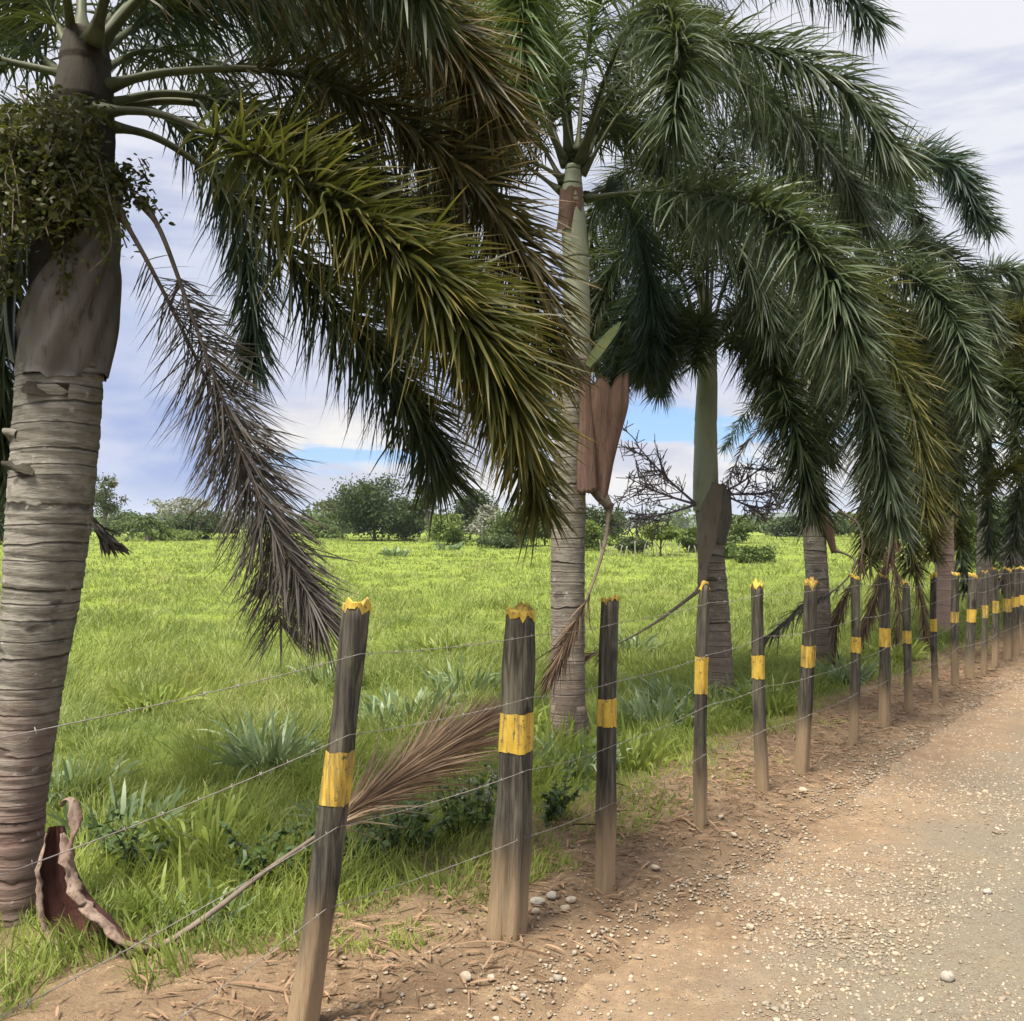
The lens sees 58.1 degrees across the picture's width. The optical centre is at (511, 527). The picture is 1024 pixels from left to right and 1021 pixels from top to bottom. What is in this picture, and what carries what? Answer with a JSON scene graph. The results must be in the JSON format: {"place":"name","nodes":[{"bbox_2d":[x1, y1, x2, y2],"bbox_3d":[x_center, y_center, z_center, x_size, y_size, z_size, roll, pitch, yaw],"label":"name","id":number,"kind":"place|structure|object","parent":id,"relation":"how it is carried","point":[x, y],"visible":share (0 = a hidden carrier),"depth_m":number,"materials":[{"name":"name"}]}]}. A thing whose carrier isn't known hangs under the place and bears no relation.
{"place":"outdoors","nodes":[
{"label":"outdoors","id":0,"kind":"place"},
{"bbox_2d":[93,512,856,527],"bbox_3d":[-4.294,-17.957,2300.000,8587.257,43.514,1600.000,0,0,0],"label":"hills","id":1,"kind":"structure","parent":0,"point":[781,514],"depth_m":1983.85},
{"bbox_2d":[0,577,1002,1019],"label":"roadside grass","id":2,"kind":"structure","parent":0,"point":[46,953],"depth_m":4.90,"materials":[{"name":"plant"}]},
{"bbox_2d":[0,528,1023,1020],"bbox_3d":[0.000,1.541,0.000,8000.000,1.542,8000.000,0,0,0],"label":"ground","id":3,"kind":"structure","parent":0,"point":[72,998],"depth_m":4.99,"materials":[{"name":"soil"}]},
{"bbox_2d":[0,499,5,544],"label":"tree","id":4,"kind":"object","parent":3,"relation":"on","point":[2,521],"visible":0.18,"depth_m":65.15,"materials":[{"name":"green plant"}]},
{"bbox_2d":[48,751,144,807],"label":"grass clump","id":5,"kind":"object","parent":3,"relation":"on","point":[68,769],"visible":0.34,"depth_m":6.02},
{"bbox_2d":[93,472,130,526],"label":"tree","id":6,"kind":"object","parent":3,"relation":"on","point":[106,505],"visible":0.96,"depth_m":77.73,"materials":[{"name":"green plant"}]},
{"bbox_2d":[45,776,191,859],"bbox_3d":[-2.266,1.665,5.372,0.943,0.324,0.891,0,0,-23],"label":"grass clump","id":7,"kind":"object","parent":3,"relation":"on","point":[130,806],"visible":0.36,"depth_m":5.48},
{"bbox_2d":[90,506,156,536],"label":"tree","id":8,"kind":"object","parent":3,"relation":"on","point":[125,519],"visible":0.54,"depth_m":118.79,"materials":[{"name":"green plant"}]},
{"bbox_2d":[82,803,173,867],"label":"leafy weed","id":9,"kind":"object","parent":3,"relation":"on","point":[153,845],"visible":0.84,"depth_m":4.87,"materials":[{"name":"green plant"}]},
{"bbox_2d":[124,516,173,541],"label":"bush","id":10,"kind":"object","parent":3,"relation":"on","point":[141,524],"visible":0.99,"depth_m":75.53,"materials":[{"name":"green plant"}]},
{"bbox_2d":[101,670,209,713],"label":"grass clump","id":11,"kind":"object","parent":3,"relation":"on","point":[160,693],"visible":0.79,"depth_m":9.21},
{"bbox_2d":[135,528,209,540],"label":"bush","id":12,"kind":"object","parent":3,"relation":"on","point":[177,535],"visible":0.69,"depth_m":79.19,"materials":[{"name":"green plant"}]},
{"bbox_2d":[143,496,212,517],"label":"tree","id":13,"kind":"object","parent":3,"relation":"on","point":[166,510],"visible":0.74,"depth_m":89.65,"materials":[{"name":"green plant"}]},
{"bbox_2d":[113,834,251,929],"bbox_3d":[-1.529,1.654,4.244,0.562,0.325,0.742,0,0,33],"label":"grass clump","id":14,"kind":"object","parent":3,"relation":"on","point":[139,911],"visible":0.55,"depth_m":4.20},
{"bbox_2d":[155,508,241,539],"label":"tree","id":15,"kind":"object","parent":3,"relation":"on","point":[191,521],"visible":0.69,"depth_m":84.16,"materials":[{"name":"green plant"}]},
{"bbox_2d":[142,877,263,942],"bbox_3d":[-1.422,1.700,4.117,0.539,0.214,0.597,0,0,-40],"label":"grass clump","id":16,"kind":"object","parent":3,"relation":"on","point":[233,913],"visible":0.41,"depth_m":4.12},
{"bbox_2d":[132,777,304,864],"bbox_3d":[-1.655,1.614,5.155,0.912,0.407,0.984,0,0,27],"label":"grass clump","id":17,"kind":"object","parent":3,"relation":"on","point":[201,827],"visible":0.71,"depth_m":5.17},
{"bbox_2d":[195,707,301,744],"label":"grass clump","id":18,"kind":"object","parent":3,"relation":"on","point":[267,730],"visible":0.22,"depth_m":7.49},
{"bbox_2d":[192,706,326,780],"bbox_3d":[-1.825,1.604,6.832,1.013,0.559,1.089,0,0,0],"label":"grass clump","id":19,"kind":"object","parent":3,"relation":"on","point":[242,750],"visible":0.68,"depth_m":6.76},
{"bbox_2d":[34,684,500,958],"bbox_3d":[-0.903,1.316,4.343,2.335,1.035,0.660,0,0,-35],"label":"fallen frond","id":20,"kind":"object","parent":3,"relation":"on","point":[60,886],"visible":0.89,"depth_m":4.49,"materials":[{"name":"brown plant"}]},
{"bbox_2d":[219,821,315,888],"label":"leafy weed","id":21,"kind":"object","parent":3,"relation":"on","point":[246,856],"visible":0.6,"depth_m":4.60,"materials":[{"name":"green plant"}]},
{"bbox_2d":[0,0,611,928],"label":"palm tree","id":22,"kind":"object","parent":3,"relation":"on","point":[472,322],"visible":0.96,"depth_m":4.12,"materials":[{"name":"green plant"}]},
{"bbox_2d":[0,81,175,303],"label":"climbing vine","id":23,"kind":"object","parent":22,"relation":"attached to","point":[29,175],"visible":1,"depth_m":3.91,"materials":[{"name":"green plant"}]},
{"bbox_2d":[293,522,352,538],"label":"bush","id":24,"kind":"object","parent":3,"relation":"on","point":[324,533],"visible":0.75,"depth_m":91.00,"materials":[{"name":"green plant"}]},
{"bbox_2d":[287,659,369,686],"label":"grass clump","id":25,"kind":"object","parent":3,"relation":"on","point":[327,672],"visible":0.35,"depth_m":10.72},
{"bbox_2d":[287,597,370,1020],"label":"fence post","id":26,"kind":"object","parent":3,"relation":"on","point":[322,889],"visible":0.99,"depth_m":3.20,"materials":[{"name":"brown wood"}]},
{"bbox_2d":[0,582,1019,875],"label":"barbed wire","id":27,"kind":"object","parent":26,"relation":"attached to","point":[378,730],"visible":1,"depth_m":3.09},
{"bbox_2d":[308,496,352,538],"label":"tree","id":28,"kind":"object","parent":3,"relation":"on","point":[325,505],"visible":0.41,"depth_m":82.64,"materials":[{"name":"green plant"}]},
{"bbox_2d":[277,778,444,848],"bbox_3d":[-0.857,1.650,5.436,0.980,0.363,0.968,0,0,0],"label":"grass clump","id":29,"kind":"object","parent":3,"relation":"on","point":[414,819],"visible":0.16,"depth_m":5.34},
{"bbox_2d":[343,813,390,870],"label":"leafy weed","id":30,"kind":"object","parent":3,"relation":"on","point":[373,841],"visible":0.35,"depth_m":4.83,"materials":[{"name":"green plant"}]},
{"bbox_2d":[323,472,418,540],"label":"tree","id":31,"kind":"object","parent":3,"relation":"on","point":[368,500],"visible":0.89,"depth_m":78.44,"materials":[{"name":"green plant"}]},
{"bbox_2d":[377,545,410,556],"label":"grass clump","id":32,"kind":"object","parent":3,"relation":"on","point":[386,551],"visible":0.91,"depth_m":50.91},
{"bbox_2d":[358,692,435,735],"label":"grass clump","id":33,"kind":"object","parent":3,"relation":"on","point":[381,714],"visible":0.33,"depth_m":8.45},
{"bbox_2d":[371,497,431,540],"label":"tree","id":34,"kind":"object","parent":3,"relation":"on","point":[397,516],"visible":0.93,"depth_m":77.39,"materials":[{"name":"green plant"}]},
{"bbox_2d":[359,675,464,717],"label":"grass clump","id":35,"kind":"object","parent":3,"relation":"on","point":[369,704],"visible":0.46,"depth_m":9.14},
{"bbox_2d":[362,789,470,854],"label":"leafy weed","id":36,"kind":"object","parent":3,"relation":"on","point":[398,821],"visible":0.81,"depth_m":5.09,"materials":[{"name":"green plant"}]},
{"bbox_2d":[409,488,448,541],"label":"tree","id":37,"kind":"object","parent":3,"relation":"on","point":[428,517],"visible":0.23,"depth_m":76.92,"materials":[{"name":"green plant"}]},
{"bbox_2d":[4,506,875,533],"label":"distant woods","id":38,"kind":"object","parent":3,"relation":"on","point":[320,518],"visible":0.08,"depth_m":221.92,"materials":[{"name":"green plant"}]},
{"bbox_2d":[406,628,476,655],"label":"grass clump","id":39,"kind":"object","parent":3,"relation":"on","point":[425,642],"visible":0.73,"depth_m":12.93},
{"bbox_2d":[423,513,471,544],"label":"bush","id":40,"kind":"object","parent":3,"relation":"on","point":[450,531],"visible":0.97,"depth_m":69.43,"materials":[{"name":"green plant"}]},
{"bbox_2d":[432,540,464,549],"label":"grass clump","id":41,"kind":"object","parent":3,"relation":"on","point":[459,546],"visible":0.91,"depth_m":58.95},
{"bbox_2d":[413,648,501,698],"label":"grass clump","id":42,"kind":"object","parent":3,"relation":"on","point":[486,678],"visible":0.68,"depth_m":10.22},
{"bbox_2d":[431,761,497,837],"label":"leafy weed","id":43,"kind":"object","parent":3,"relation":"on","point":[479,793],"visible":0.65,"depth_m":5.31,"materials":[{"name":"green plant"}]},
{"bbox_2d":[433,488,497,539],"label":"tree","id":44,"kind":"object","parent":3,"relation":"on","point":[472,505],"visible":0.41,"depth_m":81.49,"materials":[{"name":"green plant"}]},
{"bbox_2d":[460,971,471,980],"bbox_3d":[-0.180,1.746,3.589,0.047,0.033,0.053,0,0,-25],"label":"rock","id":45,"kind":"object","parent":3,"relation":"on","point":[467,975],"visible":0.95,"depth_m":3.58,"materials":[{"name":"stone"}]},
{"bbox_2d":[455,760,496,823],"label":"leafy weed","id":46,"kind":"object","parent":3,"relation":"on","point":[492,775],"visible":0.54,"depth_m":5.51,"materials":[{"name":"green plant"}]},
{"bbox_2d":[98,502,863,529],"bbox_3d":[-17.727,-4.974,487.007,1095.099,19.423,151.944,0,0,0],"label":"woods","id":47,"kind":"object","parent":3,"relation":"on","point":[686,523],"visible":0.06,"depth_m":453.82,"materials":[{"name":"green plant"}]},
{"bbox_2d":[464,504,504,538],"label":"tree","id":48,"kind":"object","parent":3,"relation":"on","point":[476,527],"visible":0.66,"depth_m":71.37,"materials":[{"name":"green plant"}]},
{"bbox_2d":[467,533,535,548],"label":"bush","id":49,"kind":"object","parent":3,"relation":"on","point":[496,540],"visible":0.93,"depth_m":62.16,"materials":[{"name":"green plant"}]},
{"bbox_2d":[0,534,1017,884],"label":"pasture grass","id":50,"kind":"structure","parent":3,"relation":"on","point":[152,668],"depth_m":13.79,"materials":[{"name":"plant"}]},
{"bbox_2d":[469,690,549,735],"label":"grass clump","id":51,"kind":"object","parent":3,"relation":"on","point":[536,715],"visible":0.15,"depth_m":8.14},
{"bbox_2d":[486,601,534,941],"bbox_3d":[-0.023,1.219,4.010,0.234,1.788,0.170,0,0,22],"label":"fence post","id":52,"kind":"object","parent":3,"relation":"on","point":[507,916],"visible":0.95,"depth_m":3.96,"materials":[{"name":"brown wood"}]},
{"bbox_2d":[0,604,1022,1017],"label":"barbed wire","id":53,"kind":"object","parent":52,"relation":"attached to","point":[382,816],"visible":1,"depth_m":3.18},
{"bbox_2d":[176,623,1022,1020],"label":"barbed wire","id":54,"kind":"object","parent":52,"relation":"attached to","point":[532,835],"visible":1,"depth_m":3.76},
{"bbox_2d":[480,505,550,542],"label":"bush","id":55,"kind":"object","parent":3,"relation":"on","point":[507,527],"visible":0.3,"depth_m":65.45,"materials":[{"name":"green plant"}]},
{"bbox_2d":[530,897,545,904],"bbox_3d":[0.119,1.748,4.313,0.079,0.039,0.050,0,0,8],"label":"rock","id":56,"kind":"object","parent":3,"relation":"on","point":[535,900],"visible":0.97,"depth_m":4.30,"materials":[{"name":"grey stone"}]},
{"bbox_2d":[54,626,1023,1020],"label":"leaf litter","id":57,"kind":"object","parent":3,"relation":"on","point":[458,898],"visible":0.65,"depth_m":4.63,"materials":[{"name":"plant"}]},
{"bbox_2d":[528,521,550,545],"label":"tree","id":58,"kind":"object","parent":3,"relation":"on","point":[540,531],"visible":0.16,"depth_m":65.09,"materials":[{"name":"green plant"}]},
{"bbox_2d":[546,891,556,899],"bbox_3d":[0.188,1.752,4.389,0.057,0.036,0.055,0,0,33],"label":"rock","id":59,"kind":"object","parent":3,"relation":"on","point":[551,895],"visible":1,"depth_m":4.37,"materials":[{"name":"grey stone"}]},
{"bbox_2d":[486,701,625,760],"bbox_3d":[0.357,1.604,7.255,1.187,0.436,1.107,0,0,0],"label":"grass clump","id":60,"kind":"object","parent":3,"relation":"on","point":[573,743],"visible":0.3,"depth_m":7.08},
{"bbox_2d":[538,764,592,825],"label":"leafy weed","id":61,"kind":"object","parent":3,"relation":"on","point":[556,804],"visible":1,"depth_m":5.46,"materials":[{"name":"green plant"}]},
{"bbox_2d":[533,724,632,778],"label":"grass clump","id":62,"kind":"object","parent":3,"relation":"on","point":[591,758],"visible":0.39,"depth_m":6.67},
{"bbox_2d":[224,0,945,744],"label":"palm tree","id":63,"kind":"object","parent":3,"relation":"on","point":[680,48],"visible":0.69,"depth_m":6.97,"materials":[{"name":"green plant"}]},
{"bbox_2d":[585,519,615,550],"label":"tree","id":64,"kind":"object","parent":3,"relation":"on","point":[594,534],"visible":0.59,"depth_m":59.04,"materials":[{"name":"green plant"}]},
{"bbox_2d":[594,595,619,893],"bbox_3d":[0.465,1.236,4.554,0.139,1.812,0.097,0,0,-39],"label":"fence post","id":65,"kind":"object","parent":3,"relation":"on","point":[605,831],"visible":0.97,"depth_m":4.53,"materials":[{"name":"brown wood"}]},
{"bbox_2d":[585,503,632,545],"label":"tree","id":66,"kind":"object","parent":3,"relation":"on","point":[601,518],"visible":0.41,"depth_m":67.31,"materials":[{"name":"green plant"}]},
{"bbox_2d":[573,710,685,775],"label":"grass clump","id":67,"kind":"object","parent":3,"relation":"on","point":[636,745],"visible":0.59,"depth_m":6.92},
{"bbox_2d":[613,536,651,552],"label":"bush","id":68,"kind":"object","parent":3,"relation":"on","point":[630,545],"visible":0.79,"depth_m":55.51,"materials":[{"name":"green plant"}]},
{"bbox_2d":[595,624,673,655],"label":"grass clump","id":69,"kind":"object","parent":3,"relation":"on","point":[646,643],"visible":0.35,"depth_m":12.81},
{"bbox_2d":[595,686,722,728],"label":"grass clump","id":70,"kind":"object","parent":3,"relation":"on","point":[639,707],"visible":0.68,"depth_m":8.52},
{"bbox_2d":[633,519,687,555],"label":"tree","id":71,"kind":"object","parent":3,"relation":"on","point":[670,532],"visible":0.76,"depth_m":51.26,"materials":[{"name":"green plant"}]},
{"bbox_2d":[618,665,733,706],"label":"grass clump","id":72,"kind":"object","parent":3,"relation":"on","point":[653,686],"visible":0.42,"depth_m":9.50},
{"bbox_2d":[672,525,696,552],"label":"bush","id":73,"kind":"object","parent":3,"relation":"on","point":[688,540],"visible":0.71,"depth_m":55.67,"materials":[{"name":"green plant"}]},
{"bbox_2d":[693,581,710,829],"bbox_3d":[1.123,1.223,5.446,0.080,1.814,0.116,0,0,44],"label":"fence post","id":74,"kind":"object","parent":3,"relation":"on","point":[700,734],"visible":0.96,"depth_m":5.42,"materials":[{"name":"brown wood"}]},
{"bbox_2d":[651,695,752,732],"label":"grass clump","id":75,"kind":"object","parent":3,"relation":"on","point":[687,718],"visible":0.52,"depth_m":8.34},
{"bbox_2d":[673,674,779,706],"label":"grass clump","id":76,"kind":"object","parent":3,"relation":"on","point":[737,689],"visible":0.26,"depth_m":9.46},
{"bbox_2d":[723,530,742,558],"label":"bush","id":77,"kind":"object","parent":3,"relation":"on","point":[731,539],"visible":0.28,"depth_m":47.48,"materials":[{"name":"green plant"}]},
{"bbox_2d":[729,513,761,542],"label":"tree","id":78,"kind":"object","parent":3,"relation":"on","point":[742,526],"visible":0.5,"depth_m":73.80,"materials":[{"name":"green plant"}]},
{"bbox_2d":[728,543,781,563],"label":"bush","id":79,"kind":"object","parent":3,"relation":"on","point":[746,553],"visible":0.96,"depth_m":44.41,"materials":[{"name":"green plant"}]},
{"bbox_2d":[750,578,769,793],"bbox_3d":[1.671,1.227,6.168,0.155,1.780,0.090,0,0,-10],"label":"fence post","id":80,"kind":"object","parent":3,"relation":"on","point":[761,765],"visible":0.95,"depth_m":6.13,"materials":[{"name":"brown wood"}]},
{"bbox_2d":[554,0,970,695],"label":"palm tree","id":81,"kind":"object","parent":3,"relation":"on","point":[778,396],"visible":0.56,"depth_m":9.01,"materials":[{"name":"green plant"}]},
{"bbox_2d":[715,672,814,717],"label":"grass clump","id":82,"kind":"object","parent":3,"relation":"on","point":[770,704],"visible":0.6,"depth_m":8.96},
{"bbox_2d":[759,515,802,536],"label":"tree","id":83,"kind":"object","parent":3,"relation":"on","point":[780,522],"visible":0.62,"depth_m":108.69,"materials":[{"name":"green plant"}]},
{"bbox_2d":[794,576,817,775],"bbox_3d":[2.115,1.241,6.644,0.177,1.774,0.116,0,0,22],"label":"fence post","id":84,"kind":"object","parent":3,"relation":"on","point":[804,709],"visible":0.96,"depth_m":6.60,"materials":[{"name":"brown wood"}]},
{"bbox_2d":[0,572,1023,738],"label":"barbed wire","id":85,"kind":"object","parent":84,"relation":"attached to","point":[204,694],"visible":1,"depth_m":3.12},
{"bbox_2d":[793,511,863,536],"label":"tree","id":86,"kind":"object","parent":3,"relation":"on","point":[843,530],"visible":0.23,"depth_m":103.29,"materials":[{"name":"green plant"}]},
{"bbox_2d":[798,651,878,684],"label":"grass clump","id":87,"kind":"object","parent":3,"relation":"on","point":[837,672],"visible":0.59,"depth_m":10.70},
{"bbox_2d":[848,573,860,745],"bbox_3d":[2.781,1.239,7.496,0.102,1.744,0.091,0,0,0],"label":"fence post","id":88,"kind":"object","parent":3,"relation":"on","point":[855,667],"visible":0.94,"depth_m":7.46,"materials":[{"name":"brown wood"}]},
{"bbox_2d":[717,121,1019,666],"bbox_3d":[4.789,-1.816,12.181,4.382,7.619,3.880,0,0,0],"label":"palm tree","id":89,"kind":"object","parent":3,"relation":"on","point":[964,345],"visible":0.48,"depth_m":11.87,"materials":[{"name":"green plant"}]},
{"bbox_2d":[878,572,890,729],"bbox_3d":[3.290,1.254,8.161,0.124,1.722,0.094,0,0,-32],"label":"fence post","id":90,"kind":"object","parent":3,"relation":"on","point":[884,691],"visible":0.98,"depth_m":8.14,"materials":[{"name":"brown wood"}]},
{"bbox_2d":[861,636,929,662],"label":"grass clump","id":91,"kind":"object","parent":3,"relation":"on","point":[918,648],"visible":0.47,"depth_m":12.42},
{"bbox_2d":[902,579,912,713],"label":"fence post","id":92,"kind":"object","parent":3,"relation":"on","point":[907,655],"visible":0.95,"depth_m":8.88,"materials":[{"name":"brown wood"}]},
{"bbox_2d":[822,246,1023,652],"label":"palm tree","id":93,"kind":"object","parent":3,"relation":"on","point":[940,556],"visible":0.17,"depth_m":14.14,"materials":[{"name":"green plant"}]},
{"bbox_2d":[829,277,1023,611],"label":"palm tree","id":94,"kind":"object","parent":3,"relation":"on","point":[1012,537],"visible":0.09,"depth_m":17.41,"materials":[{"name":"green plant"}]},
{"bbox_2d":[930,572,938,705],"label":"fence post","id":95,"kind":"object","parent":3,"relation":"on","point":[933,638],"visible":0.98,"depth_m":9.23,"materials":[{"name":"brown wood"}]},
{"bbox_2d":[950,571,959,685],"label":"fence post","id":96,"kind":"object","parent":3,"relation":"on","point":[954,619],"visible":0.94,"depth_m":10.28,"materials":[{"name":"brown wood"}]},
{"bbox_2d":[964,572,977,679],"bbox_3d":[5.363,1.303,10.774,0.136,1.567,0.097,0,0,-12],"label":"fence post","id":97,"kind":"object","parent":3,"relation":"on","point":[969,668],"visible":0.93,"depth_m":10.74,"materials":[{"name":"brown wood"}]},
{"bbox_2d":[961,505,1002,567],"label":"bush","id":98,"kind":"object","parent":3,"relation":"on","point":[974,560],"visible":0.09,"depth_m":39.59,"materials":[{"name":"green plant"}]},
{"bbox_2d":[980,570,988,674],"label":"fence post","id":99,"kind":"object","parent":3,"relation":"on","point":[984,636],"visible":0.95,"depth_m":11.12,"materials":[{"name":"brown wood"}]},
{"bbox_2d":[991,567,998,668],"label":"fence post","id":100,"kind":"object","parent":3,"relation":"on","point":[995,624],"visible":0.95,"depth_m":11.59,"materials":[{"name":"brown wood"}]},
{"bbox_2d":[1003,566,1011,661],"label":"fence post","id":101,"kind":"object","parent":3,"relation":"on","point":[1007,613],"visible":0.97,"depth_m":12.15,"materials":[{"name":"brown wood"}]},
{"bbox_2d":[992,494,1023,568],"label":"bush","id":102,"kind":"object","parent":3,"relation":"on","point":[1000,522],"visible":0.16,"depth_m":38.20,"materials":[{"name":"green plant"}]},
{"bbox_2d":[1011,566,1020,656],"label":"fence post","id":103,"kind":"object","parent":3,"relation":"on","point":[1015,644],"visible":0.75,"depth_m":12.62,"materials":[{"name":"brown wood"}]},
{"bbox_2d":[1019,566,1023,650],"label":"fence post","id":104,"kind":"object","parent":3,"relation":"on","point":[1021,613],"visible":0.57,"depth_m":13.15,"materials":[{"name":"brown wood"}]},
{"bbox_2d":[0,0,1023,518],"label":"sky","id":105,"kind":"structure","parent":0,"point":[961,62],"materials":[{"name":"white"}]},
{"bbox_2d":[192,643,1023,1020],"bbox_3d":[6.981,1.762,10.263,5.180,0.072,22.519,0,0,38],"label":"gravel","id":106,"kind":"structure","parent":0,"point":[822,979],"depth_m":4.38,"materials":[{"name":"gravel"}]},
{"bbox_2d":[549,674,1023,1020],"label":"dirt road","id":107,"kind":"structure","parent":0,"point":[1010,935],"depth_m":4.10,"materials":[{"name":"soil"}]},
{"bbox_2d":[940,970,954,982],"bbox_3d":[1.708,1.762,3.610,0.060,0.044,0.047,0,0,-21],"label":"rock","id":108,"kind":"object","parent":107,"relation":"on","point":[947,976],"visible":1,"depth_m":3.60,"materials":[{"name":"grey stone"}]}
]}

